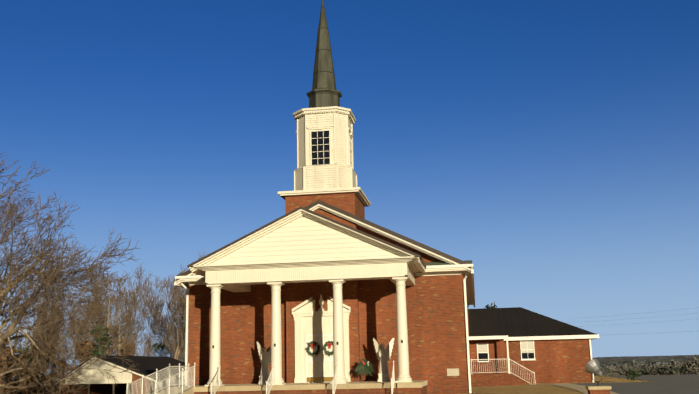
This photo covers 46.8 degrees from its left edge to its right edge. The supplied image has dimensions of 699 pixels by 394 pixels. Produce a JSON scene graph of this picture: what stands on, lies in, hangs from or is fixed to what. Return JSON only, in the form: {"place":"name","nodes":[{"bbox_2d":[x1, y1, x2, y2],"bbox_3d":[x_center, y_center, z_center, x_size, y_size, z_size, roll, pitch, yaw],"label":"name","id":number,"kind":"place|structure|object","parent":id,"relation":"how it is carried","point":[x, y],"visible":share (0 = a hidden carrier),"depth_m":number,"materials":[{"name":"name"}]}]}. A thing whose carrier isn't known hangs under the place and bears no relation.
{"place":"outdoors","nodes":[
{"label":"outdoors","id":0,"kind":"place"},
{"bbox_2d":[0,0,698,379],"label":"sky","id":1,"kind":"structure","parent":0,"point":[551,147],"materials":[{"name":"blue"}]},
{"bbox_2d":[464,375,658,393],"bbox_3d":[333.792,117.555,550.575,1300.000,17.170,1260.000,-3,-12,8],"label":"lawn","id":2,"kind":"structure","parent":0,"point":[531,389],"depth_m":39.02,"materials":[{"name":"brown plant"}]},
{"bbox_2d":[13,297,69,385],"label":"bare tree","id":3,"kind":"object","parent":2,"relation":"on","point":[59,356],"visible":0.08,"depth_m":110.14,"materials":[{"name":"brown plant"}]},
{"bbox_2d":[29,285,64,386],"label":"bare tree","id":4,"kind":"object","parent":2,"relation":"on","point":[45,329],"visible":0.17,"depth_m":92.91,"materials":[{"name":"brown plant"}]},
{"bbox_2d":[29,288,92,389],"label":"bare tree","id":5,"kind":"object","parent":2,"relation":"on","point":[68,332],"visible":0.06,"depth_m":102.87,"materials":[{"name":"brown plant"}]},
{"bbox_2d":[0,152,143,393],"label":"oak tree","id":6,"kind":"object","parent":2,"relation":"on","point":[11,282],"visible":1,"depth_m":41.27,"materials":[{"name":"brown plant"}]},
{"bbox_2d":[0,325,164,393],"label":"shrubs","id":7,"kind":"object","parent":2,"relation":"on","point":[37,389],"visible":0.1,"depth_m":83.77,"materials":[{"name":"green plant"}]},
{"bbox_2d":[3,293,183,393],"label":"forest trees","id":8,"kind":"object","parent":2,"relation":"on","point":[107,349],"depth_m":93.86,"materials":[{"name":"brown plant"}]},
{"bbox_2d":[58,303,132,379],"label":"bare tree","id":9,"kind":"object","parent":2,"relation":"on","point":[86,335],"visible":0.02,"depth_m":122.37,"materials":[{"name":"brown plant"}]},
{"bbox_2d":[66,274,133,355],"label":"bare tree","id":10,"kind":"object","parent":2,"relation":"on","point":[94,317],"visible":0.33,"depth_m":99.19,"materials":[{"name":"brown plant"}]},
{"bbox_2d":[55,355,184,393],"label":"outbuilding","id":11,"kind":"structure","parent":2,"relation":"on","point":[98,382],"depth_m":67.42,"materials":[{"name":"white siding"},{"name":"dark roof shingles"},{"name":"brick"}]},
{"bbox_2d":[87,263,162,355],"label":"bare tree","id":12,"kind":"object","parent":2,"relation":"on","point":[134,300],"visible":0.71,"depth_m":93.92,"materials":[{"name":"brown plant"}]},
{"bbox_2d":[88,278,162,355],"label":"bare tree","id":13,"kind":"object","parent":2,"relation":"on","point":[150,343],"visible":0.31,"depth_m":108.10,"materials":[{"name":"brown plant"}]},
{"bbox_2d":[140,267,188,360],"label":"bare tree","id":14,"kind":"object","parent":2,"relation":"on","point":[162,303],"visible":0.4,"depth_m":103.61,"materials":[{"name":"brown plant"}]},
{"bbox_2d":[148,290,188,356],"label":"bare tree","id":15,"kind":"object","parent":2,"relation":"on","point":[153,319],"visible":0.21,"depth_m":111.89,"materials":[{"name":"brown plant"}]},
{"bbox_2d":[152,266,188,361],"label":"bare tree","id":16,"kind":"object","parent":2,"relation":"on","point":[175,346],"visible":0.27,"depth_m":91.06,"materials":[{"name":"brown plant"}]},
{"bbox_2d":[152,298,188,358],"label":"bare tree","id":17,"kind":"object","parent":2,"relation":"on","point":[165,353],"visible":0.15,"depth_m":124.15,"materials":[{"name":"brown plant"}]},
{"bbox_2d":[158,386,196,393],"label":"concrete ramp","id":18,"kind":"object","parent":2,"relation":"on","point":[186,391],"visible":0.53,"depth_m":32.96,"materials":[{"name":"beige concrete"}]},
{"bbox_2d":[126,363,195,393],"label":"ramp railings","id":19,"kind":"object","parent":18,"relation":"on","point":[189,376],"visible":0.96,"depth_m":32.31,"materials":[{"name":"white metal"}]},
{"bbox_2d":[178,251,205,326],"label":"bare tree","id":20,"kind":"object","parent":2,"relation":"on","point":[185,297],"visible":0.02,"depth_m":92.84,"materials":[{"name":"brown plant"}]},
{"bbox_2d":[190,380,427,393],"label":"porch floor","id":21,"kind":"structure","parent":2,"relation":"on","point":[377,387],"depth_m":32.71,"materials":[{"name":"beige concrete"}]},
{"bbox_2d":[257,342,270,383],"bbox_3d":[-3.772,7.431,36.259,0.960,1.900,0.552,-3,-12,8],"label":"angel statue","id":22,"kind":"object","parent":21,"relation":"on","point":[265,358],"visible":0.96,"depth_m":36.09,"materials":[{"name":"white paint"}]},
{"bbox_2d":[211,360,394,393],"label":"stair handrails","id":23,"kind":"object","parent":21,"relation":"on","point":[335,381],"visible":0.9,"depth_m":32.46,"materials":[{"name":"white metal"}]},
{"bbox_2d":[205,276,412,385],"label":"portico columns","id":24,"kind":"structure","parent":21,"relation":"on","point":[338,350],"depth_m":33.92,"materials":[{"name":"white wood"}]},
{"bbox_2d":[355,357,374,381],"bbox_3d":[0.680,7.686,35.971,0.973,1.080,0.448,-3,-12,8],"label":"potted plant","id":25,"kind":"object","parent":21,"relation":"on","point":[364,367],"visible":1,"depth_m":35.82,"materials":[{"name":"green plant"}]},
{"bbox_2d":[373,338,393,381],"bbox_3d":[1.503,7.143,35.479,0.960,1.900,0.552,-3,-12,8],"label":"angel statue","id":26,"kind":"object","parent":21,"relation":"on","point":[383,354],"visible":1,"depth_m":35.34,"materials":[{"name":"white paint"}]},
{"bbox_2d":[0,302,640,393],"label":"shrubs","id":27,"kind":"object","parent":2,"relation":"on","point":[632,376],"visible":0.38,"depth_m":61.80,"materials":[{"name":"green plant"}]},
{"bbox_2d":[188,193,470,393],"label":"church walls","id":28,"kind":"structure","parent":2,"relation":"on","point":[436,328],"depth_m":37.70,"materials":[{"name":"red brick"}]},
{"bbox_2d":[187,206,425,291],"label":"pediment","id":29,"kind":"structure","parent":28,"relation":"attached to","point":[299,244],"depth_m":34.37,"materials":[{"name":"white wood"}]},
{"bbox_2d":[292,295,350,382],"bbox_3d":[-1.283,6.502,37.275,2.760,4.020,0.254,-3,-12,8],"label":"church door","id":30,"kind":"structure","parent":28,"relation":"in","point":[311,323],"depth_m":37.26,"materials":[{"name":"white wood"}]},
{"bbox_2d":[306,340,332,356],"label":"wreaths","id":31,"kind":"object","parent":30,"relation":"attached to","point":[313,344],"depth_m":37.10,"materials":[{"name":"green plant"}]},
{"bbox_2d":[175,260,472,392],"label":"church cornice returns","id":32,"kind":"object","parent":28,"relation":"attached to","point":[437,268],"visible":0.65,"depth_m":37.31,"materials":[{"name":"white wood"}]},
{"bbox_2d":[174,200,474,306],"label":"church roof","id":33,"kind":"structure","parent":28,"relation":"on","point":[403,240],"depth_m":37.84,"materials":[{"name":"white wood"}]},
{"bbox_2d":[278,106,370,206],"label":"steeple tower","id":34,"kind":"structure","parent":28,"relation":"on","point":[325,162],"depth_m":39.72,"materials":[{"name":"white wood"}]},
{"bbox_2d":[306,0,341,107],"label":"spire","id":35,"kind":"structure","parent":34,"relation":"on","point":[324,92],"depth_m":41.34,"materials":[{"name":"grey metal"}]},
{"bbox_2d":[447,368,458,375],"bbox_3d":[4.687,7.930,36.525,0.540,0.320,0.030,-3,-12,8],"label":"cornerstone plaque","id":36,"kind":"object","parent":28,"relation":"attached to","point":[452,372],"visible":1,"depth_m":36.51,"materials":[{"name":"stone"}]},
{"bbox_2d":[468,307,598,383],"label":"annex building","id":37,"kind":"structure","parent":2,"relation":"on","point":[545,349],"depth_m":51.50,"materials":[{"name":"red brick"}]},
{"bbox_2d":[469,335,524,386],"bbox_3d":[9.283,10.449,49.591,3.750,3.660,4.320,-3,-12,8],"label":"side porch","id":38,"kind":"object","parent":37,"relation":"attached to","point":[486,347],"visible":0.69,"depth_m":49.05,"materials":[{"name":"red brick"}]},
{"bbox_2d":[471,359,534,383],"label":"annex porch rails","id":39,"kind":"object","parent":38,"relation":"on","point":[499,372],"visible":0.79,"depth_m":47.59,"materials":[{"name":"white metal"}]},
{"bbox_2d":[533,383,617,393],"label":"walkway","id":40,"kind":"structure","parent":2,"relation":"on","point":[582,389],"depth_m":38.98,"materials":[{"name":"concrete"}]},
{"bbox_2d":[585,359,611,393],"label":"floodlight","id":41,"kind":"object","parent":2,"relation":"on","point":[592,366],"visible":1,"depth_m":26.29,"materials":[{"name":"metal"}]},
{"bbox_2d":[594,355,698,375],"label":"bushes","id":42,"kind":"object","parent":2,"relation":"on","point":[667,368],"visible":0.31,"depth_m":279.90,"materials":[{"name":"plant"}]},
{"bbox_2d":[569,307,697,334],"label":"power lines","id":43,"kind":"object","parent":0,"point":[636,323],"visible":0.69,"depth_m":123.28,"materials":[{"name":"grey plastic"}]},
{"bbox_2d":[569,374,698,393],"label":"asphalt road","id":44,"kind":"structure","parent":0,"point":[679,384],"depth_m":39.27,"materials":[{"name":"grey asphalt"}]},
{"bbox_2d":[592,355,698,364],"bbox_3d":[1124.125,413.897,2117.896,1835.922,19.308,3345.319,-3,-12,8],"label":"forest ridge","id":45,"kind":"structure","parent":0,"point":[628,360],"depth_m":1163.96,"materials":[{"name":"grey plant"}]}
]}

